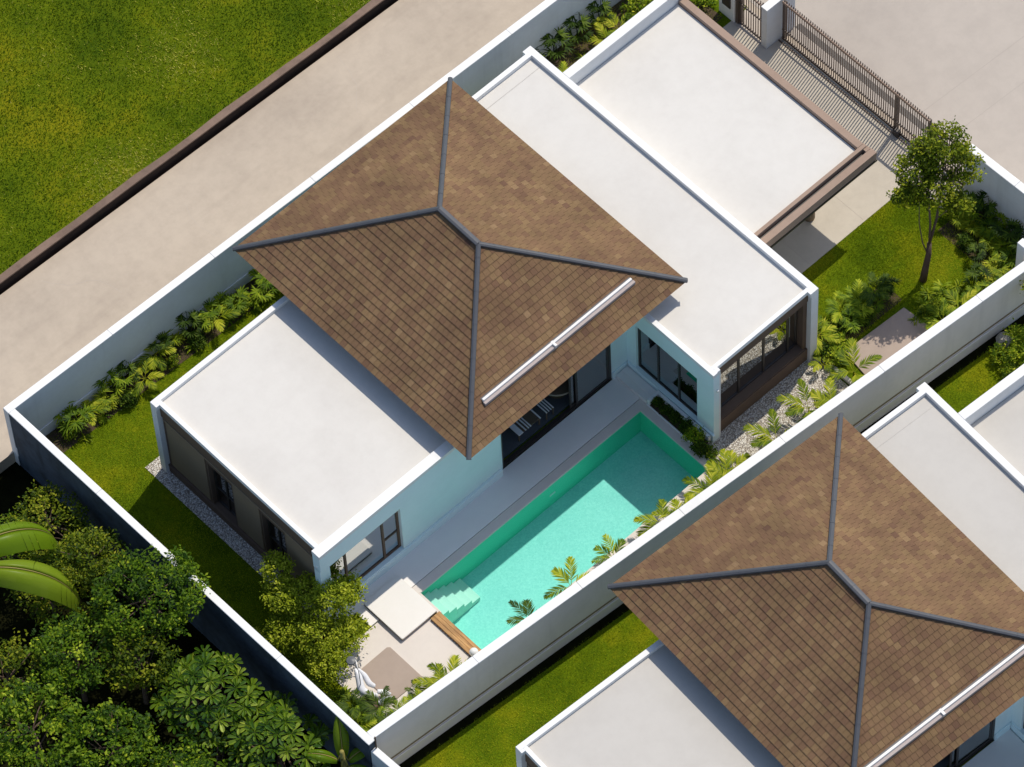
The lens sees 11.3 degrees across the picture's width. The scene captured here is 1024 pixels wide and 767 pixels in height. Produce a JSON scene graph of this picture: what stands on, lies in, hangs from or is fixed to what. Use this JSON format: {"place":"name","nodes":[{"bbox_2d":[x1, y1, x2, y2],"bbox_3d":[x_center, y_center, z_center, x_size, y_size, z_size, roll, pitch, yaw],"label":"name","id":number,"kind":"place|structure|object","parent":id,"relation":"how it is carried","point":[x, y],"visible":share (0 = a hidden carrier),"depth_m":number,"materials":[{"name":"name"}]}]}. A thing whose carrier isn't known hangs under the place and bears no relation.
{"place":"outdoors","nodes":[
{"label":"outdoors","id":0,"kind":"place"},
{"bbox_2d":[0,462,340,766],"bbox_3d":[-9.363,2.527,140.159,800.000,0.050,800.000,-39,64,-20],"label":"ground","id":1,"kind":"structure","parent":0,"point":[16,479],"depth_m":137.23,"materials":[{"name":"green plant"}]},
{"bbox_2d":[0,628,61,722],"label":"broadleaf tree","id":2,"kind":"object","parent":1,"relation":"on","point":[14,666],"visible":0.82,"depth_m":134.91,"materials":[{"name":"green plant"}]},
{"bbox_2d":[0,521,80,612],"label":"banana plant","id":3,"kind":"object","parent":1,"relation":"on","point":[46,581],"visible":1,"depth_m":134.92,"materials":[{"name":"green plant"}]},
{"bbox_2d":[0,669,92,766],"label":"broadleaf tree","id":4,"kind":"object","parent":1,"relation":"on","point":[38,757],"visible":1,"depth_m":132.64,"materials":[{"name":"green plant"}]},
{"bbox_2d":[1,479,94,559],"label":"broadleaf tree","id":5,"kind":"object","parent":1,"relation":"on","point":[42,508],"visible":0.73,"depth_m":137.72,"materials":[{"name":"green plant"}]},
{"bbox_2d":[3,546,102,626],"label":"broadleaf tree","id":6,"kind":"object","parent":1,"relation":"on","point":[39,608],"visible":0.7,"depth_m":136.16,"materials":[{"name":"green plant"}]},
{"bbox_2d":[24,601,129,701],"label":"broadleaf tree","id":7,"kind":"object","parent":1,"relation":"on","point":[47,641],"visible":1,"depth_m":133.96,"materials":[{"name":"green plant"}]},
{"bbox_2d":[48,523,126,606],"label":"broadleaf tree","id":8,"kind":"object","parent":1,"relation":"on","point":[96,539],"visible":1,"depth_m":135.83,"materials":[{"name":"green plant"}]},
{"bbox_2d":[64,697,159,766],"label":"broadleaf tree","id":9,"kind":"object","parent":1,"relation":"on","point":[137,749],"visible":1,"depth_m":132.76,"materials":[{"name":"green plant"}]},
{"bbox_2d":[94,622,181,704],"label":"broadleaf tree","id":10,"kind":"object","parent":1,"relation":"on","point":[145,673],"visible":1,"depth_m":133.98,"materials":[{"name":"green plant"}]},
{"bbox_2d":[86,544,210,651],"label":"broadleaf tree","id":11,"kind":"object","parent":1,"relation":"on","point":[136,568],"visible":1,"depth_m":134.36,"materials":[{"name":"green plant"}]},
{"bbox_2d":[144,738,220,766],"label":"broadleaf tree","id":12,"kind":"object","parent":1,"relation":"on","point":[189,750],"visible":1,"depth_m":132.81,"materials":[{"name":"green plant"}]},
{"bbox_2d":[9,409,374,766],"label":"boundary wall","id":13,"kind":"structure","parent":1,"relation":"on","point":[219,623],"depth_m":136.08,"materials":[{"name":"white paint"}]},
{"bbox_2d":[0,0,397,294],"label":"retaining kerb","id":14,"kind":"structure","parent":1,"relation":"on","point":[112,201],"depth_m":145.09,"materials":[{"name":"concrete"}]},
{"bbox_2d":[150,645,264,747],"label":"rosette tree","id":15,"kind":"object","parent":1,"relation":"on","point":[208,703],"visible":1,"depth_m":133.79,"materials":[{"name":"green plant"}]},
{"bbox_2d":[168,723,260,766],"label":"rosette tree","id":16,"kind":"object","parent":1,"relation":"on","point":[220,748],"visible":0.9,"depth_m":133.97,"materials":[{"name":"green plant"}]},
{"bbox_2d":[222,690,332,766],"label":"rosette tree","id":17,"kind":"object","parent":1,"relation":"on","point":[274,743],"visible":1,"depth_m":133.49,"materials":[{"name":"green plant"}]},
{"bbox_2d":[3,0,620,464],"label":"boundary wall","id":18,"kind":"structure","parent":1,"relation":"on","point":[131,336],"depth_m":141.00,"materials":[{"name":"white paint"}]},
{"bbox_2d":[302,716,366,766],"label":"banana plant","id":19,"kind":"object","parent":1,"relation":"on","point":[340,736],"visible":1,"depth_m":133.15,"materials":[{"name":"green plant"}]},
{"bbox_2d":[371,748,399,766],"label":"boundary wall","id":20,"kind":"structure","parent":1,"relation":"on","point":[380,758],"depth_m":132.64,"materials":[{"name":"white paint"}]},
{"bbox_2d":[0,0,370,273],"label":"field","id":21,"kind":"structure","parent":0,"point":[87,5],"depth_m":146.19,"materials":[{"name":"green plant"}]},
{"bbox_2d":[0,0,958,472],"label":"road","id":22,"kind":"structure","parent":0,"point":[144,244],"depth_m":144.58,"materials":[{"name":"concrete"}]},
{"bbox_2d":[47,0,1023,766],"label":"lawn","id":23,"kind":"structure","parent":0,"point":[613,630],"depth_m":139.17,"materials":[{"name":"green plant"}]},
{"bbox_2d":[45,278,277,452],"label":"planting bed","id":24,"kind":"object","parent":23,"relation":"on","point":[69,443],"visible":0.29,"depth_m":141.22,"materials":[{"name":"soil"}]},
{"bbox_2d":[53,401,96,436],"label":"lady palm","id":25,"kind":"object","parent":24,"relation":"on","point":[76,423],"visible":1,"depth_m":139.93,"materials":[{"name":"green plant"}]},
{"bbox_2d":[92,385,119,414],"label":"lady palm","id":26,"kind":"object","parent":24,"relation":"on","point":[111,400],"visible":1,"depth_m":140.45,"materials":[{"name":"green plant"}]},
{"bbox_2d":[91,364,133,398],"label":"lady palm","id":27,"kind":"object","parent":24,"relation":"on","point":[114,379],"visible":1,"depth_m":140.44,"materials":[{"name":"green plant"}]},
{"bbox_2d":[128,357,164,396],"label":"palm","id":28,"kind":"object","parent":24,"relation":"on","point":[149,382],"visible":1,"depth_m":140.70,"materials":[{"name":"green plant"}]},
{"bbox_2d":[135,340,176,370],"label":"palm","id":29,"kind":"object","parent":24,"relation":"on","point":[155,358],"visible":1,"depth_m":140.97,"materials":[{"name":"green plant"}]},
{"bbox_2d":[175,310,204,338],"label":"lady palm","id":30,"kind":"object","parent":24,"relation":"on","point":[183,321],"visible":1,"depth_m":141.25,"materials":[{"name":"green plant"}]},
{"bbox_2d":[187,298,219,328],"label":"lady palm","id":31,"kind":"object","parent":24,"relation":"on","point":[211,313],"visible":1,"depth_m":141.53,"materials":[{"name":"green plant"}]},
{"bbox_2d":[198,303,240,331],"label":"palm","id":32,"kind":"object","parent":24,"relation":"on","point":[219,323],"visible":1,"depth_m":141.60,"materials":[{"name":"green plant"}]},
{"bbox_2d":[211,285,251,317],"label":"lady palm","id":33,"kind":"object","parent":24,"relation":"on","point":[227,299],"visible":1,"depth_m":141.86,"materials":[{"name":"green plant"}]},
{"bbox_2d":[249,269,278,304],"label":"lady palm","id":34,"kind":"object","parent":24,"relation":"on","point":[256,293],"visible":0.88,"depth_m":142.09,"materials":[{"name":"green plant"}]},
{"bbox_2d":[145,456,318,616],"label":"gravel","id":35,"kind":"structure","parent":23,"relation":"on","point":[241,547],"depth_m":138.76,"materials":[{"name":"grey gravel"}]},
{"bbox_2d":[256,549,375,686],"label":"corner tree","id":36,"kind":"object","parent":23,"relation":"on","point":[342,591],"visible":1,"depth_m":135.45,"materials":[{"name":"green plant"}]},
{"bbox_2d":[335,687,369,717],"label":"palm","id":37,"kind":"object","parent":23,"relation":"on","point":[344,707],"visible":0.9,"depth_m":135.08,"materials":[{"name":"green plant"}]},
{"bbox_2d":[336,619,470,716],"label":"patio","id":38,"kind":"structure","parent":23,"relation":"on","point":[423,646],"depth_m":136.36,"materials":[{"name":"stone"}]},
{"bbox_2d":[354,668,391,714],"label":"garden sculpture","id":39,"kind":"object","parent":38,"relation":"on","point":[361,688],"visible":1,"depth_m":135.37,"materials":[{"name":"white stone"}]},
{"bbox_2d":[360,685,396,722],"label":"shrub","id":40,"kind":"object","parent":38,"relation":"on","point":[388,701],"visible":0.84,"depth_m":134.99,"materials":[{"name":"green plant"}]},
{"bbox_2d":[361,647,422,697],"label":"stone slab","id":41,"kind":"structure","parent":38,"relation":"on","point":[393,670],"depth_m":135.99,"materials":[{"name":"beige stone"}]},
{"bbox_2d":[365,575,436,639],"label":"lounge platform","id":42,"kind":"structure","parent":38,"relation":"on","point":[400,607],"depth_m":136.89,"materials":[{"name":"white fabric"}]},
{"bbox_2d":[431,611,480,656],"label":"timber beam","id":43,"kind":"structure","parent":38,"relation":"on","point":[451,630],"depth_m":136.50,"materials":[{"name":"brown wood"}]},
{"bbox_2d":[150,46,817,616],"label":"villa","id":44,"kind":"object","parent":23,"relation":"on","point":[456,274],"visible":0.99,"depth_m":137.29,"materials":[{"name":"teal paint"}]},
{"bbox_2d":[213,469,235,516],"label":"window","id":45,"kind":"structure","parent":44,"relation":"in","point":[223,488],"depth_m":137.86,"materials":[{"name":"black glass"}]},
{"bbox_2d":[267,519,287,559],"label":"window","id":46,"kind":"structure","parent":44,"relation":"in","point":[277,538],"depth_m":136.85,"materials":[{"name":"black glass"}]},
{"bbox_2d":[330,511,400,583],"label":"window","id":47,"kind":"structure","parent":44,"relation":"in","point":[385,539],"depth_m":136.42,"materials":[{"name":"clear glass"}]},
{"bbox_2d":[509,409,540,440],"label":"slatted bench","id":48,"kind":"object","parent":44,"relation":"on","point":[523,423],"visible":0.41,"depth_m":139.54,"materials":[{"name":"white paint"}]},
{"bbox_2d":[501,345,611,468],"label":"sliding door","id":49,"kind":"structure","parent":44,"relation":"in","point":[594,375],"depth_m":139.69,"materials":[{"name":"black glass"}]},
{"bbox_2d":[638,328,696,415],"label":"window","id":50,"kind":"structure","parent":44,"relation":"in","point":[678,381],"depth_m":139.18,"materials":[{"name":"black glass"}]},
{"bbox_2d":[721,311,797,406],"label":"window","id":51,"kind":"structure","parent":44,"relation":"in","point":[781,340],"depth_m":139.18,"materials":[{"name":"clear glass"}]},
{"bbox_2d":[336,378,639,626],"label":"terrace","id":52,"kind":"structure","parent":23,"relation":"on","point":[564,440],"depth_m":138.92,"materials":[{"name":"concrete"}]},
{"bbox_2d":[506,599,536,625],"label":"palm","id":53,"kind":"object","parent":23,"relation":"on","point":[527,606],"visible":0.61,"depth_m":136.22,"materials":[{"name":"green plant"}]},
{"bbox_2d":[421,412,705,649],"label":"swimming pool","id":54,"kind":"structure","parent":23,"relation":"in","point":[618,481],"depth_m":139.25,"materials":[{"name":"teal liquid"}]},
{"bbox_2d":[412,399,716,612],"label":"pool coping","id":55,"kind":"object","parent":23,"relation":"on","point":[527,498],"visible":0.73,"depth_m":138.79,"materials":[{"name":"stone"}]},
{"bbox_2d":[646,390,710,445],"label":"planter","id":56,"kind":"object","parent":55,"relation":"on","point":[658,393],"visible":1,"depth_m":139.74,"materials":[{"name":"white paint"}]},
{"bbox_2d":[543,556,588,599],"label":"palm","id":57,"kind":"object","parent":23,"relation":"on","point":[559,573],"visible":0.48,"depth_m":136.76,"materials":[{"name":"green plant"}]},
{"bbox_2d":[591,534,626,563],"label":"palm","id":58,"kind":"object","parent":23,"relation":"on","point":[607,551],"visible":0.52,"depth_m":137.24,"materials":[{"name":"green plant"}]},
{"bbox_2d":[545,0,722,71],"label":"planting bed","id":59,"kind":"object","parent":23,"relation":"on","point":[709,12],"visible":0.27,"depth_m":146.73,"materials":[{"name":"soil"}]},
{"bbox_2d":[538,26,574,59],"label":"lady palm","id":60,"kind":"object","parent":59,"relation":"on","point":[561,36],"visible":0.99,"depth_m":145.71,"materials":[{"name":"green plant"}]},
{"bbox_2d":[562,12,593,43],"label":"lady palm","id":61,"kind":"object","parent":59,"relation":"on","point":[582,23],"visible":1,"depth_m":146.02,"materials":[{"name":"green plant"}]},
{"bbox_2d":[585,0,613,25],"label":"lady palm","id":62,"kind":"object","parent":59,"relation":"on","point":[604,6],"visible":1,"depth_m":146.35,"materials":[{"name":"green plant"}]},
{"bbox_2d":[616,366,655,403],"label":"door step","id":63,"kind":"object","parent":23,"relation":"on","point":[635,383],"depth_m":140.31,"materials":[{"name":"concrete"}]},
{"bbox_2d":[633,499,678,536],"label":"palm","id":64,"kind":"object","parent":23,"relation":"on","point":[650,518],"visible":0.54,"depth_m":137.50,"materials":[{"name":"green plant"}]},
{"bbox_2d":[367,261,1023,764],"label":"boundary wall","id":65,"kind":"structure","parent":23,"relation":"on","point":[591,599],"depth_m":136.00,"materials":[{"name":"white paint"}]},
{"bbox_2d":[682,467,731,498],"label":"palm","id":66,"kind":"object","parent":23,"relation":"on","point":[714,477],"visible":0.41,"depth_m":138.15,"materials":[{"name":"green plant"}]},
{"bbox_2d":[399,315,1023,766],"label":"wall foot soil","id":67,"kind":"structure","parent":23,"relation":"on","point":[589,633],"depth_m":136.11,"materials":[{"name":"brown soil"}]},
{"bbox_2d":[700,448,738,492],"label":"palm","id":68,"kind":"object","parent":23,"relation":"on","point":[709,465],"visible":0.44,"depth_m":138.35,"materials":[{"name":"green plant"}]},
{"bbox_2d":[719,0,738,23],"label":"letterbox pier","id":69,"kind":"structure","parent":23,"relation":"on","point":[729,9],"depth_m":146.56,"materials":[{"name":"white paint"}]},
{"bbox_2d":[731,8,781,49],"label":"gate apron","id":70,"kind":"object","parent":23,"relation":"on","point":[749,33],"visible":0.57,"depth_m":146.73,"materials":[{"name":"beige concrete"}]},
{"bbox_2d":[761,0,794,48],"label":"gate pier","id":71,"kind":"structure","parent":70,"relation":"on","point":[771,23],"depth_m":145.61,"materials":[{"name":"white paint"}]},
{"bbox_2d":[739,0,763,39],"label":"pedestrian gate","id":72,"kind":"structure","parent":71,"relation":"attached to","point":[742,7],"depth_m":146.09,"materials":[{"name":"metal"}]},
{"bbox_2d":[766,38,963,203],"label":"gate strip","id":73,"kind":"object","parent":70,"relation":"on","point":[857,115],"visible":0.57,"depth_m":145.29,"materials":[{"name":"concrete"}]},
{"bbox_2d":[782,0,931,152],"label":"driveway gate","id":74,"kind":"structure","parent":73,"relation":"on","point":[897,94],"depth_m":144.61,"materials":[{"name":"metal"}]},
{"bbox_2d":[516,382,1023,766],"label":"villa","id":75,"kind":"object","parent":23,"relation":"on","point":[840,590],"visible":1,"depth_m":131.25,"materials":[{"name":"brown tile"}]},
{"bbox_2d":[949,718,995,766],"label":"sliding door","id":76,"kind":"structure","parent":75,"relation":"in","point":[985,735],"depth_m":133.68,"materials":[{"name":"glass"}]},
{"bbox_2d":[824,290,862,324],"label":"shrub","id":77,"kind":"object","parent":23,"relation":"on","point":[831,309],"visible":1,"depth_m":141.10,"materials":[{"name":"green plant"}]},
{"bbox_2d":[827,337,881,383],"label":"palm","id":78,"kind":"object","parent":23,"relation":"on","point":[843,354],"visible":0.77,"depth_m":139.84,"materials":[{"name":"green plant"}]},
{"bbox_2d":[818,290,901,358],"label":"planting bed","id":79,"kind":"object","parent":23,"relation":"on","point":[871,321],"visible":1,"depth_m":141.44,"materials":[{"name":"soil"}]},
{"bbox_2d":[813,315,840,355],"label":"palm","id":80,"kind":"object","parent":79,"relation":"on","point":[824,335],"visible":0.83,"depth_m":140.60,"materials":[{"name":"green plant"}]},
{"bbox_2d":[840,303,871,333],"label":"lady palm","id":81,"kind":"object","parent":79,"relation":"on","point":[850,325],"visible":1,"depth_m":140.90,"materials":[{"name":"green plant"}]},
{"bbox_2d":[836,279,876,320],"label":"palm","id":82,"kind":"object","parent":79,"relation":"on","point":[851,297],"visible":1,"depth_m":141.25,"materials":[{"name":"green plant"}]},
{"bbox_2d":[852,271,894,306],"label":"palm","id":83,"kind":"object","parent":79,"relation":"on","point":[864,293],"visible":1,"depth_m":141.27,"materials":[{"name":"green plant"}]},
{"bbox_2d":[846,308,926,374],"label":"stone slab","id":84,"kind":"structure","parent":23,"relation":"on","point":[893,334],"depth_m":140.98,"materials":[{"name":"beige stone"}]},
{"bbox_2d":[886,115,986,282],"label":"slender tree","id":85,"kind":"object","parent":23,"relation":"on","point":[929,163],"visible":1,"depth_m":138.75,"materials":[{"name":"green plant"}]},
{"bbox_2d":[918,298,957,329],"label":"palm","id":86,"kind":"object","parent":23,"relation":"on","point":[931,321],"visible":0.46,"depth_m":140.91,"materials":[{"name":"green plant"}]},
{"bbox_2d":[938,202,1015,274],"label":"planting bed","id":87,"kind":"object","parent":23,"relation":"on","point":[944,229],"visible":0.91,"depth_m":142.73,"materials":[{"name":"soil"}]},
{"bbox_2d":[972,189,998,226],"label":"lady palm","id":88,"kind":"object","parent":87,"relation":"on","point":[989,209],"visible":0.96,"depth_m":142.31,"materials":[{"name":"green plant"}]},
{"bbox_2d":[976,209,1010,241],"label":"lady palm","id":89,"kind":"object","parent":87,"relation":"on","point":[989,221],"visible":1,"depth_m":142.32,"materials":[{"name":"green plant"}]},
{"bbox_2d":[978,251,1011,282],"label":"lady palm","id":90,"kind":"object","parent":87,"relation":"on","point":[993,266],"visible":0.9,"depth_m":141.69,"materials":[{"name":"green plant"}]},
{"bbox_2d":[991,238,1016,268],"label":"lady palm","id":91,"kind":"object","parent":87,"relation":"on","point":[1006,251],"visible":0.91,"depth_m":141.86,"materials":[{"name":"green plant"}]},
{"bbox_2d":[988,218,1023,247],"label":"lady palm","id":92,"kind":"object","parent":87,"relation":"on","point":[1005,233],"visible":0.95,"depth_m":141.81,"materials":[{"name":"green plant"}]},
{"bbox_2d":[961,261,992,285],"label":"lady palm","id":93,"kind":"object","parent":23,"relation":"on","point":[972,274],"visible":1,"depth_m":141.34,"materials":[{"name":"green plant"}]},
{"bbox_2d":[958,364,1023,475],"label":"carport","id":94,"kind":"object","parent":23,"relation":"on","point":[993,416],"visible":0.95,"depth_m":136.08,"materials":[{"name":"white paint"}]},
{"bbox_2d":[962,729,1023,766],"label":"terrace","id":95,"kind":"structure","parent":23,"relation":"on","point":[1005,749],"depth_m":134.08,"materials":[{"name":"stone"}]},
{"bbox_2d":[963,144,1023,237],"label":"boundary wall","id":96,"kind":"structure","parent":23,"relation":"on","point":[1001,187],"depth_m":141.64,"materials":[{"name":"white paint"}]},
{"bbox_2d":[986,341,1011,365],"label":"shrub","id":97,"kind":"object","parent":23,"relation":"on","point":[998,360],"visible":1,"depth_m":140.23,"materials":[{"name":"green plant"}]},
{"bbox_2d":[707,359,848,470],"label":"gravel","id":98,"kind":"structure","parent":0,"point":[734,436],"depth_m":139.91,"materials":[{"name":"white gravel"}]},
{"bbox_2d":[743,408,789,448],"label":"palm","id":99,"kind":"object","parent":98,"relation":"on","point":[772,414],"visible":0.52,"depth_m":138.59,"materials":[{"name":"green plant"}]},
{"bbox_2d":[776,378,830,417],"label":"palm","id":100,"kind":"object","parent":98,"relation":"on","point":[796,407],"visible":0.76,"depth_m":139.17,"materials":[{"name":"green plant"}]},
{"bbox_2d":[800,378,836,420],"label":"palm","id":101,"kind":"object","parent":98,"relation":"on","point":[814,394],"visible":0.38,"depth_m":139.38,"materials":[{"name":"green plant"}]},
{"bbox_2d":[723,22,907,273],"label":"driveway","id":102,"kind":"structure","parent":0,"point":[836,221],"depth_m":143.49,"materials":[{"name":"concrete"}]},
{"bbox_2d":[563,0,876,247],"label":"carport","id":103,"kind":"object","parent":102,"relation":"on","point":[764,152],"visible":1,"depth_m":141.66,"materials":[{"name":"white paint"}]},
{"bbox_2d":[749,0,1023,182],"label":"street pavement","id":104,"kind":"structure","parent":0,"point":[922,55],"depth_m":146.01,"materials":[{"name":"concrete"}]},
{"bbox_2d":[796,23,948,145],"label":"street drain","id":105,"kind":"object","parent":104,"relation":"on","point":[861,76],"visible":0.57,"depth_m":145.72,"materials":[{"name":"grey metal"}]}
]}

